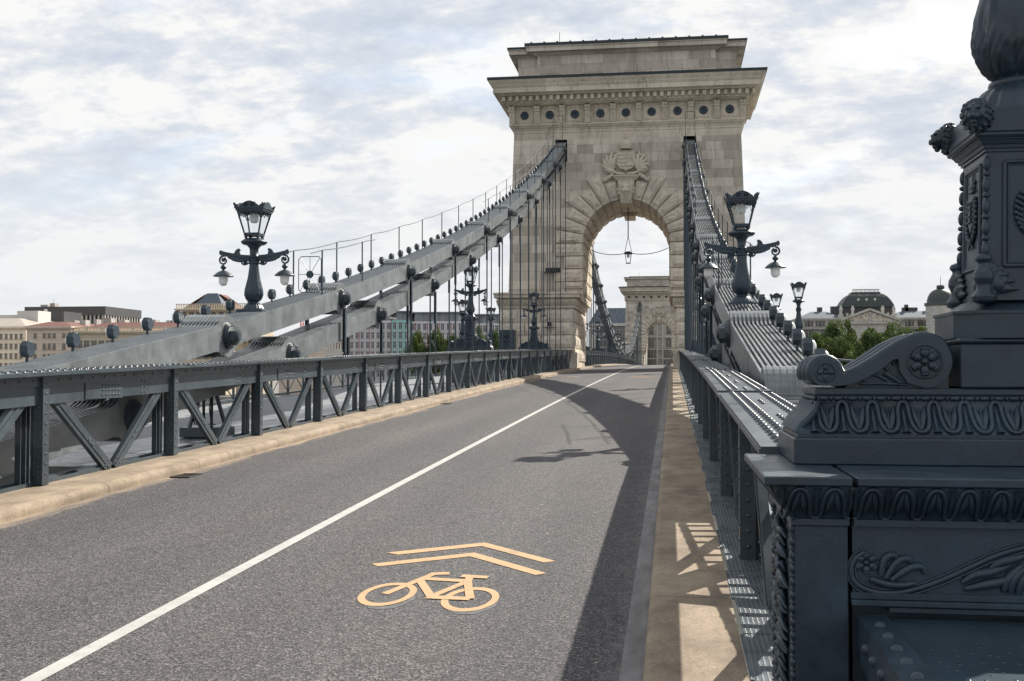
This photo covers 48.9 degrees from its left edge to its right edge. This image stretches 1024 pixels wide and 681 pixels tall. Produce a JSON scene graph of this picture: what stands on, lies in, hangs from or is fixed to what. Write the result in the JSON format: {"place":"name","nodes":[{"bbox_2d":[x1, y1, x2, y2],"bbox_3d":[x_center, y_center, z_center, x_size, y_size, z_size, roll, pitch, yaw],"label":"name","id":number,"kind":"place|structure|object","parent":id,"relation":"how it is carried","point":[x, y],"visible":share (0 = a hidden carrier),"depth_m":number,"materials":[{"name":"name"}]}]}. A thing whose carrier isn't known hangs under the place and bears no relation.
{"place":"outdoors","nodes":[
{"label":"outdoors","id":0,"kind":"place"},
{"bbox_2d":[25,303,141,323],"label":"office block","id":1,"kind":"structure","parent":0,"point":[92,313],"depth_m":440.23,"materials":[{"name":"grey glass"}]},
{"bbox_2d":[225,381,285,395],"bbox_3d":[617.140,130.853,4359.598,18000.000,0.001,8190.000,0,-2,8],"label":"ground","id":2,"kind":"structure","parent":0,"point":[276,389],"depth_m":464.01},
{"bbox_2d":[0,311,54,366],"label":"apartment house","id":3,"kind":"structure","parent":2,"relation":"on","point":[13,333],"depth_m":367.04,"materials":[{"name":"grey"}]},
{"bbox_2d":[24,322,93,359],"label":"palace","id":4,"kind":"structure","parent":2,"relation":"on","point":[47,338],"depth_m":358.52,"materials":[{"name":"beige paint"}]},
{"bbox_2d":[44,309,81,322],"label":"office block","id":5,"kind":"structure","parent":2,"relation":"on","point":[60,316],"depth_m":399.42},
{"bbox_2d":[72,318,243,394],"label":"palace","id":6,"kind":"structure","parent":2,"relation":"on","point":[95,334],"depth_m":358.61,"materials":[{"name":"stone"}]},
{"bbox_2d":[174,293,272,393],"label":"palace","id":7,"kind":"structure","parent":2,"relation":"on","point":[215,302],"depth_m":371.18,"materials":[{"name":"stone"}]},
{"bbox_2d":[403,330,427,373],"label":"plane tree","id":8,"kind":"object","parent":2,"relation":"on","point":[417,340],"visible":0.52,"depth_m":335.87,"materials":[{"name":"green plant"}]},
{"bbox_2d":[427,328,444,373],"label":"plane tree","id":9,"kind":"object","parent":2,"relation":"on","point":[440,338],"visible":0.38,"depth_m":338.49,"materials":[{"name":"green plant"}]},
{"bbox_2d":[439,334,457,369],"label":"plane tree","id":10,"kind":"object","parent":2,"relation":"on","point":[445,346],"visible":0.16,"depth_m":333.71,"materials":[{"name":"green plant"}]},
{"bbox_2d":[476,326,485,339],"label":"plane tree","id":11,"kind":"object","parent":2,"relation":"on","point":[482,336],"visible":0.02,"depth_m":342.34,"materials":[{"name":"green plant"}]},
{"bbox_2d":[493,328,498,349],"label":"plane tree","id":12,"kind":"object","parent":2,"relation":"on","point":[496,339],"visible":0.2,"depth_m":336.80,"materials":[{"name":"green plant"}]},
{"bbox_2d":[806,331,825,354],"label":"plane tree","id":13,"kind":"object","parent":2,"relation":"on","point":[817,338],"visible":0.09,"depth_m":307.64,"materials":[{"name":"green plant"}]},
{"bbox_2d":[822,336,836,357],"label":"plane tree","id":14,"kind":"object","parent":2,"relation":"on","point":[827,341],"visible":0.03,"depth_m":310.29,"materials":[{"name":"green plant"}]},
{"bbox_2d":[821,320,852,350],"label":"plane tree","id":15,"kind":"object","parent":2,"relation":"on","point":[833,329],"visible":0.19,"depth_m":317.06,"materials":[{"name":"green plant"}]},
{"bbox_2d":[825,336,857,365],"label":"plane tree","id":16,"kind":"object","parent":2,"relation":"on","point":[835,348],"visible":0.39,"depth_m":304.98,"materials":[{"name":"green plant"}]},
{"bbox_2d":[834,318,856,344],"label":"plane tree","id":17,"kind":"object","parent":2,"relation":"on","point":[851,336],"visible":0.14,"depth_m":333.46,"materials":[{"name":"green plant"}]},
{"bbox_2d":[838,340,865,363],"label":"plane tree","id":18,"kind":"object","parent":2,"relation":"on","point":[859,351],"visible":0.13,"depth_m":308.09,"materials":[{"name":"green plant"}]},
{"bbox_2d":[791,289,925,342],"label":"academy","id":19,"kind":"structure","parent":2,"relation":"on","point":[862,311],"depth_m":374.47,"materials":[{"name":"grey stone"}]},
{"bbox_2d":[851,330,871,351],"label":"plane tree","id":20,"kind":"object","parent":2,"relation":"on","point":[865,340],"visible":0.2,"depth_m":321.45,"materials":[{"name":"green plant"}]},
{"bbox_2d":[858,326,883,340],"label":"plane tree","id":21,"kind":"object","parent":2,"relation":"on","point":[871,329],"visible":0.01,"depth_m":326.23,"materials":[{"name":"green plant"}]},
{"bbox_2d":[868,331,889,349],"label":"plane tree","id":22,"kind":"object","parent":2,"relation":"on","point":[876,339],"visible":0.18,"depth_m":309.83,"materials":[{"name":"green plant"}]},
{"bbox_2d":[882,321,900,338],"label":"plane tree","id":23,"kind":"object","parent":2,"relation":"on","point":[891,327],"visible":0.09,"depth_m":326.31,"materials":[{"name":"green plant"}]},
{"bbox_2d":[892,325,914,337],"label":"plane tree","id":24,"kind":"object","parent":2,"relation":"on","point":[907,330],"visible":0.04,"depth_m":318.72,"materials":[{"name":"green plant"}]},
{"bbox_2d":[917,325,927,331],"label":"plane tree","id":25,"kind":"object","parent":2,"relation":"on","point":[921,327],"visible":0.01,"depth_m":330.61,"materials":[{"name":"green plant"}]},
{"bbox_2d":[0,370,521,484],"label":"footway","id":26,"kind":"structure","parent":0,"point":[287,403],"depth_m":28.04,"materials":[{"name":"concrete"}]},
{"bbox_2d":[30,365,445,411],"bbox_3d":[-6.775,1.357,38.298,0.100,3.241,86.030,0,-2,8],"label":"footway railing","id":27,"kind":"object","parent":26,"relation":"on","point":[233,395],"visible":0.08,"depth_m":37.29,"materials":[{"name":"metal"}]},
{"bbox_2d":[458,299,467,338],"bbox_3d":[-2.785,-0.154,63.551,0.680,4.350,0.659,0,-2,8],"label":"lantern post","id":28,"kind":"object","parent":26,"relation":"on","point":[462,314],"visible":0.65,"depth_m":63.45,"materials":[{"name":"metal"}]},
{"bbox_2d":[488,307,495,347],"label":"lantern post","id":29,"kind":"object","parent":26,"relation":"on","point":[489,319],"visible":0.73,"depth_m":74.88,"materials":[{"name":"metal"}]},
{"bbox_2d":[279,340,341,394],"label":"apartment house","id":30,"kind":"structure","parent":0,"point":[295,386],"depth_m":358.02,"materials":[{"name":"beige paint"}]},
{"bbox_2d":[0,365,668,680],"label":"road","id":31,"kind":"structure","parent":0,"point":[493,535],"depth_m":9.33,"materials":[{"name":"asphalt"}]},
{"bbox_2d":[170,473,202,477],"bbox_3d":[-4.311,1.796,14.911,0.260,0.038,0.440,0,-2,8],"label":"drain grate","id":32,"kind":"object","parent":31,"relation":"on","point":[186,475],"visible":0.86,"depth_m":14.88,"materials":[{"name":"metal"}]},
{"bbox_2d":[0,364,628,522],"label":"kerb","id":33,"kind":"structure","parent":31,"relation":"on","point":[21,503],"depth_m":15.98,"materials":[{"name":"stone"}]},
{"bbox_2d":[0,349,571,493],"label":"truss girder","id":34,"kind":"object","parent":33,"relation":"on","point":[39,392],"visible":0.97,"depth_m":17.31,"materials":[{"name":"metal"}]},
{"bbox_2d":[585,350,642,365],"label":"truss girder","id":35,"kind":"object","parent":33,"relation":"on","point":[605,358],"visible":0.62,"depth_m":124.08,"materials":[{"name":"metal"}]},
{"bbox_2d":[619,365,670,680],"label":"gutter","id":36,"kind":"object","parent":31,"relation":"on","point":[632,665],"visible":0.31,"depth_m":8.26,"materials":[{"name":"concrete"}]},
{"bbox_2d":[642,364,749,680],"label":"kerb","id":37,"kind":"structure","parent":31,"relation":"on","point":[692,633],"depth_m":7.69,"materials":[{"name":"stone"}]},
{"bbox_2d":[326,342,344,388],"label":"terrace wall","id":38,"kind":"structure","parent":0,"point":[334,352],"depth_m":340.83,"materials":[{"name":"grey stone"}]},
{"bbox_2d":[345,312,395,387],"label":"modern building","id":39,"kind":"structure","parent":0,"point":[366,341],"depth_m":362.04,"materials":[{"name":"grey"}]},
{"bbox_2d":[391,311,414,380],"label":"modern building","id":40,"kind":"structure","parent":0,"point":[399,334],"depth_m":358.80,"materials":[{"name":"grey"}]},
{"bbox_2d":[411,312,467,378],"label":"modern building","id":41,"kind":"structure","parent":0,"point":[421,322],"depth_m":359.77,"materials":[{"name":"grey"}]},
{"bbox_2d":[474,314,498,339],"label":"modern building","id":42,"kind":"structure","parent":0,"point":[495,323],"depth_m":361.73,"materials":[{"name":"grey"}]},
{"bbox_2d":[0,0,990,346],"label":"sky","id":43,"kind":"structure","parent":0,"point":[132,131],"materials":[{"name":"white"}]},
{"bbox_2d":[500,330,515,369],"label":"iron pier","id":44,"kind":"structure","parent":0,"point":[506,339],"depth_m":76.43,"materials":[{"name":"paint"}]},
{"bbox_2d":[592,308,647,364],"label":"palace","id":45,"kind":"structure","parent":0,"point":[617,317],"depth_m":399.80,"materials":[{"name":"grey stone"}]},
{"bbox_2d":[616,326,622,335],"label":"window","id":46,"kind":"structure","parent":45,"relation":"in","point":[618,328],"depth_m":398.81,"materials":[{"name":"grey"}]},
{"bbox_2d":[648,324,672,364],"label":"palace","id":47,"kind":"structure","parent":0,"point":[659,346],"depth_m":426.32,"materials":[{"name":"grey stone"}]},
{"bbox_2d":[666,338,670,346],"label":"window","id":48,"kind":"structure","parent":47,"relation":"in","point":[668,341],"depth_m":425.98,"materials":[{"name":"grey"}]},
{"bbox_2d":[725,504,771,680],"bbox_3d":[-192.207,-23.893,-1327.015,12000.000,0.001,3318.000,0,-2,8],"label":"river","id":49,"kind":"structure","parent":0,"point":[739,626],"depth_m":63.47,"materials":[{"name":"liquid"}]},
{"bbox_2d":[30,396,278,416],"bbox_3d":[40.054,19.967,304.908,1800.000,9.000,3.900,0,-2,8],"label":"quay wall","id":50,"kind":"structure","parent":49,"relation":"in","point":[207,400],"depth_m":320.75,"materials":[{"name":"stone"}]},
{"bbox_2d":[487,32,767,569],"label":"bridge tower","id":51,"kind":"structure","parent":49,"relation":"in","point":[622,105],"depth_m":81.73,"materials":[{"name":"beige"}]},
{"bbox_2d":[0,141,566,416],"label":"suspension chain","id":52,"kind":"object","parent":51,"relation":"attached to","point":[196,336],"visible":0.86,"depth_m":24.46,"materials":[{"name":"metal"}]},
{"bbox_2d":[18,341,34,361],"bbox_3d":[-6.298,0.154,14.609,0.186,0.289,0.209,0,-2,8],"label":"chain floodlight","id":53,"kind":"object","parent":52,"relation":"on","point":[26,349],"visible":0.93,"depth_m":14.55,"materials":[{"name":"metal"}]},
{"bbox_2d":[65,332,79,350],"bbox_3d":[-6.140,0.033,15.727,0.186,0.289,0.209,0,-2,8],"label":"chain floodlight","id":54,"kind":"object","parent":52,"relation":"on","point":[72,340],"visible":0.86,"depth_m":15.66,"materials":[{"name":"metal"}]},
{"bbox_2d":[105,325,118,341],"bbox_3d":[-5.981,-0.092,16.845,0.186,0.289,0.209,0,-2,8],"label":"chain floodlight","id":55,"kind":"object","parent":52,"relation":"attached to","point":[112,332],"visible":0.85,"depth_m":16.78,"materials":[{"name":"metal"}]},
{"bbox_2d":[141,317,153,334],"bbox_3d":[-5.823,-0.221,17.963,0.186,0.289,0.209,0,-2,8],"label":"chain floodlight","id":56,"kind":"object","parent":52,"relation":"on","point":[147,324],"visible":0.88,"depth_m":17.91,"materials":[{"name":"metal"}]},
{"bbox_2d":[172,311,183,327],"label":"chain floodlight","id":57,"kind":"object","parent":52,"relation":"on","point":[177,317],"visible":0.91,"depth_m":19.01,"materials":[{"name":"metal"}]},
{"bbox_2d":[199,305,210,314],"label":"chain floodlight","id":58,"kind":"object","parent":52,"relation":"attached to","point":[205,310],"visible":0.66,"depth_m":20.13,"materials":[{"name":"metal"}]},
{"bbox_2d":[224,299,234,313],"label":"chain floodlight","id":59,"kind":"object","parent":52,"relation":"attached to","point":[229,305],"visible":0.9,"depth_m":21.25,"materials":[{"name":"metal"}]},
{"bbox_2d":[213,200,294,311],"bbox_3d":[-4.998,-1.591,21.825,1.640,2.220,0.650,0,-2,8],"label":"street lamp","id":60,"kind":"object","parent":52,"relation":"on","point":[253,290],"visible":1,"depth_m":21.72,"materials":[{"name":"metal"}]},
{"bbox_2d":[267,289,275,301],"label":"chain floodlight","id":61,"kind":"object","parent":52,"relation":"on","point":[271,294],"visible":0.88,"depth_m":23.48,"materials":[{"name":"metal"}]},
{"bbox_2d":[285,284,293,296],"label":"chain floodlight","id":62,"kind":"object","parent":52,"relation":"attached to","point":[289,289],"visible":0.96,"depth_m":24.61,"materials":[{"name":"metal"}]},
{"bbox_2d":[49,371,541,466],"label":"deck plates","id":63,"kind":"object","parent":52,"relation":"hanging from","point":[81,458],"visible":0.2,"depth_m":18.60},
{"bbox_2d":[179,392,234,437],"bbox_3d":[-5.314,1.144,19.670,0.640,1.050,0.900,0,-2,8],"label":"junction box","id":64,"kind":"object","parent":63,"relation":"on","point":[189,431],"visible":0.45,"depth_m":19.37,"materials":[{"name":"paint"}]},
{"bbox_2d":[446,266,494,382],"bbox_3d":[-1.742,-0.544,47.251,1.960,5.215,0.680,0,-2,8],"label":"lamp post","id":65,"kind":"object","parent":63,"relation":"on","point":[479,344],"visible":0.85,"depth_m":47.03,"materials":[{"name":"metal"}]},
{"bbox_2d":[518,292,549,370],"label":"lamp post","id":66,"kind":"object","parent":63,"relation":"on","point":[532,341],"visible":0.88,"depth_m":69.85,"materials":[{"name":"metal"}]},
{"bbox_2d":[302,280,309,291],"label":"chain floodlight","id":67,"kind":"object","parent":52,"relation":"on","point":[306,286],"visible":0.73,"depth_m":25.73,"materials":[{"name":"metal"}]},
{"bbox_2d":[298,256,320,292],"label":"guard gate","id":68,"kind":"structure","parent":52,"relation":"on","point":[309,274],"depth_m":25.18,"materials":[{"name":"metal"}]},
{"bbox_2d":[332,272,338,281],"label":"chain floodlight","id":69,"kind":"object","parent":52,"relation":"on","point":[335,276],"visible":0.74,"depth_m":27.96,"materials":[{"name":"metal"}]},
{"bbox_2d":[345,268,351,277],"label":"chain floodlight","id":70,"kind":"object","parent":52,"relation":"attached to","point":[348,272],"visible":0.91,"depth_m":29.08,"materials":[{"name":"metal"}]},
{"bbox_2d":[357,264,363,273],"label":"chain floodlight","id":71,"kind":"object","parent":52,"relation":"on","point":[359,267],"visible":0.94,"depth_m":30.19,"materials":[{"name":"metal"}]},
{"bbox_2d":[368,260,374,269],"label":"chain floodlight","id":72,"kind":"object","parent":52,"relation":"attached to","point":[371,264],"visible":0.97,"depth_m":31.32,"materials":[{"name":"metal"}]},
{"bbox_2d":[378,257,384,266],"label":"chain floodlight","id":73,"kind":"object","parent":52,"relation":"on","point":[381,260],"visible":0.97,"depth_m":32.44,"materials":[{"name":"metal"}]},
{"bbox_2d":[289,115,564,294],"bbox_3d":[-0.540,-8.494,53.367,0.740,16.617,58.402,0,-2,8],"label":"chain handrail","id":74,"kind":"object","parent":52,"relation":"on","point":[371,240],"visible":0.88,"depth_m":37.90,"materials":[{"name":"metal"}]},
{"bbox_2d":[0,152,566,477],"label":"suspension chain","id":75,"kind":"object","parent":51,"relation":"attached to","point":[107,419],"visible":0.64,"depth_m":25.55,"materials":[{"name":"metal"}]},
{"bbox_2d":[544,268,559,272],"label":"floodlight bar","id":76,"kind":"object","parent":51,"relation":"attached to","point":[552,270],"visible":0.64,"depth_m":81.99,"materials":[{"name":"black"}]},
{"bbox_2d":[589,242,640,361],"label":"suspension chain","id":77,"kind":"object","parent":51,"relation":"hanging from","point":[630,348],"visible":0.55,"depth_m":156.48,"materials":[{"name":"metal"}]},
{"bbox_2d":[589,207,667,263],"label":"hanging lantern","id":78,"kind":"object","parent":51,"relation":"hanging from","point":[627,253],"visible":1,"depth_m":85.33,"materials":[{"name":"grey metal"}]},
{"bbox_2d":[682,138,830,397],"bbox_3d":[8.268,-7.508,49.026,1.201,19.704,75.793,0,-2,8],"label":"suspension chain","id":79,"kind":"object","parent":51,"relation":"attached to","point":[762,352],"visible":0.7,"depth_m":18.24,"materials":[{"name":"metal"}]},
{"bbox_2d":[685,111,752,291],"bbox_3d":[8.687,-8.531,52.055,0.740,16.617,58.402,0,-2,8],"label":"chain handrail","id":80,"kind":"object","parent":79,"relation":"attached to","point":[688,164],"visible":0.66,"depth_m":46.38,"materials":[{"name":"metal"}]},
{"bbox_2d":[682,150,772,511],"bbox_3d":[6.849,-5.886,39.005,1.201,20.046,89.937,0,-2,8],"label":"suspension rod","id":81,"kind":"object","parent":79,"relation":"hanging from","point":[719,352],"visible":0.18,"depth_m":35.14,"materials":[{"name":"metal"}]},
{"bbox_2d":[678,368,773,680],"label":"deck plates","id":82,"kind":"object","parent":81,"relation":"hanging from","point":[745,581],"visible":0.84,"depth_m":7.78,"materials":[{"name":"metal"}]},
{"bbox_2d":[679,350,795,621],"bbox_3d":[6.644,1.320,42.310,0.470,3.295,75.446,0,-2,8],"label":"truss girder","id":83,"kind":"object","parent":82,"relation":"on","point":[739,414],"visible":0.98,"depth_m":8.44,"materials":[{"name":"metal"}]},
{"bbox_2d":[777,394,802,405],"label":"cross bars","id":84,"kind":"object","parent":83,"relation":"attached to","point":[794,401],"depth_m":11.02,"materials":[{"name":"metal"}]},
{"bbox_2d":[857,614,1023,680],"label":"box girder","id":85,"kind":"object","parent":82,"relation":"attached to","point":[889,649],"visible":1,"depth_m":3.55,"materials":[{"name":"metal"}]},
{"bbox_2d":[721,254,746,287],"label":"guard gate","id":86,"kind":"structure","parent":79,"relation":"on","point":[732,268],"depth_m":23.89,"materials":[{"name":"metal"}]},
{"bbox_2d":[698,190,785,305],"bbox_3d":[4.334,-1.706,21.258,1.640,2.220,0.650,0,-2,8],"label":"street lamp","id":87,"kind":"object","parent":79,"relation":"on","point":[741,281],"visible":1,"depth_m":21.16,"materials":[{"name":"metal"}]},
{"bbox_2d":[750,284,757,298],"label":"chain floodlight","id":88,"kind":"object","parent":79,"relation":"attached to","point":[754,290],"visible":0.86,"depth_m":22.09,"materials":[{"name":"metal"}]},
{"bbox_2d":[758,294,767,310],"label":"chain floodlight","id":89,"kind":"object","parent":79,"relation":"attached to","point":[762,298],"visible":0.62,"depth_m":19.86,"materials":[{"name":"metal"}]},
{"bbox_2d":[763,300,772,310],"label":"chain floodlight","id":90,"kind":"object","parent":79,"relation":"attached to","point":[767,304],"visible":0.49,"depth_m":18.72,"materials":[{"name":"metal"}]},
{"bbox_2d":[768,306,779,324],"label":"chain floodlight","id":91,"kind":"object","parent":79,"relation":"attached to","point":[773,310],"visible":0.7,"depth_m":17.62,"materials":[{"name":"metal"}]},
{"bbox_2d":[775,313,786,332],"bbox_3d":[3.955,-0.261,16.572,0.186,0.289,0.209,0,-2,8],"label":"chain floodlight","id":92,"kind":"object","parent":79,"relation":"attached to","point":[780,318],"visible":0.73,"depth_m":16.50,"materials":[{"name":"metal"}]},
{"bbox_2d":[783,320,795,340],"bbox_3d":[3.796,-0.131,15.454,0.186,0.289,0.209,0,-2,8],"label":"chain floodlight","id":93,"kind":"object","parent":79,"relation":"attached to","point":[788,326],"visible":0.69,"depth_m":15.38,"materials":[{"name":"metal"}]},
{"bbox_2d":[792,328,804,350],"bbox_3d":[3.638,-0.006,14.336,0.186,0.289,0.209,0,-2,8],"label":"chain floodlight","id":94,"kind":"object","parent":79,"relation":"attached to","point":[798,335],"visible":0.82,"depth_m":14.26,"materials":[{"name":"metal"}]},
{"bbox_2d":[802,338,816,356],"bbox_3d":[3.479,0.115,13.219,0.186,0.289,0.209,0,-2,8],"label":"chain floodlight","id":95,"kind":"object","parent":79,"relation":"attached to","point":[809,346],"visible":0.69,"depth_m":13.14,"materials":[{"name":"metal"}]},
{"bbox_2d":[814,348,828,354],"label":"chain floodlight","id":96,"kind":"object","parent":79,"relation":"attached to","point":[818,351],"visible":0.19,"depth_m":12.04,"materials":[{"name":"metal"}]},
{"bbox_2d":[618,276,674,364],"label":"bridge tower","id":97,"kind":"structure","parent":49,"relation":"in","point":[650,294],"depth_m":282.07,"materials":[{"name":"beige"}]},
{"bbox_2d":[586,252,641,363],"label":"suspension chain","id":98,"kind":"object","parent":97,"relation":"hanging from","point":[600,302],"visible":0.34,"depth_m":126.32,"materials":[{"name":"metal"}]},
{"bbox_2d":[924,276,951,333],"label":"domed tower","id":99,"kind":"structure","parent":0,"point":[939,296],"depth_m":358.87,"materials":[{"name":"grey stone"}]},
{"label":"footway","id":100,"kind":"structure","parent":0,"visible":0},
{"bbox_2d":[686,293,705,349],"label":"lamp post","id":101,"kind":"object","parent":100,"relation":"on","point":[701,324],"visible":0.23,"depth_m":68.44,"materials":[{"name":"metal"}]},
{"bbox_2d":[689,287,715,357],"bbox_3d":[8.198,-0.585,45.837,1.960,5.215,0.680,0,-2,8],"label":"lamp post","id":102,"kind":"object","parent":100,"relation":"on","point":[706,355],"visible":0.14,"depth_m":45.61,"materials":[{"name":"metal"}]},
{"bbox_2d":[770,293,782,309],"bbox_3d":[13.432,-0.250,57.204,0.680,4.350,0.659,0,-2,8],"label":"lantern post","id":103,"kind":"object","parent":100,"relation":"on","point":[776,296],"visible":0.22,"depth_m":57.05,"materials":[{"name":"metal"}]},
{"bbox_2d":[790,281,806,348],"bbox_3d":[12.043,-0.307,47.298,0.680,4.350,0.659,0,-2,8],"label":"lantern post","id":104,"kind":"object","parent":100,"relation":"on","point":[798,286],"visible":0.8,"depth_m":47.20,"materials":[{"name":"metal"}]},
{"bbox_2d":[744,454,1023,680],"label":"iron parapet","id":105,"kind":"structure","parent":100,"relation":"on","point":[850,543],"depth_m":3.94,"materials":[{"name":"paint"}]},
{"bbox_2d":[779,0,1023,466],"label":"lamp post","id":106,"kind":"object","parent":105,"relation":"on","point":[950,392],"visible":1,"depth_m":4.43,"materials":[{"name":"metal"}]},
{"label":"deck","id":107,"kind":"structure","parent":0,"visible":0},
{"bbox_2d":[586,323,591,359],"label":"lamp post","id":108,"kind":"object","parent":107,"relation":"on","point":[587,347],"visible":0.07,"depth_m":103.89,"materials":[{"name":"metal"}]},
{"bbox_2d":[592,321,605,356],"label":"lamp post","id":109,"kind":"object","parent":107,"relation":"on","point":[598,340],"visible":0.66,"depth_m":127.78,"materials":[{"name":"metal"}]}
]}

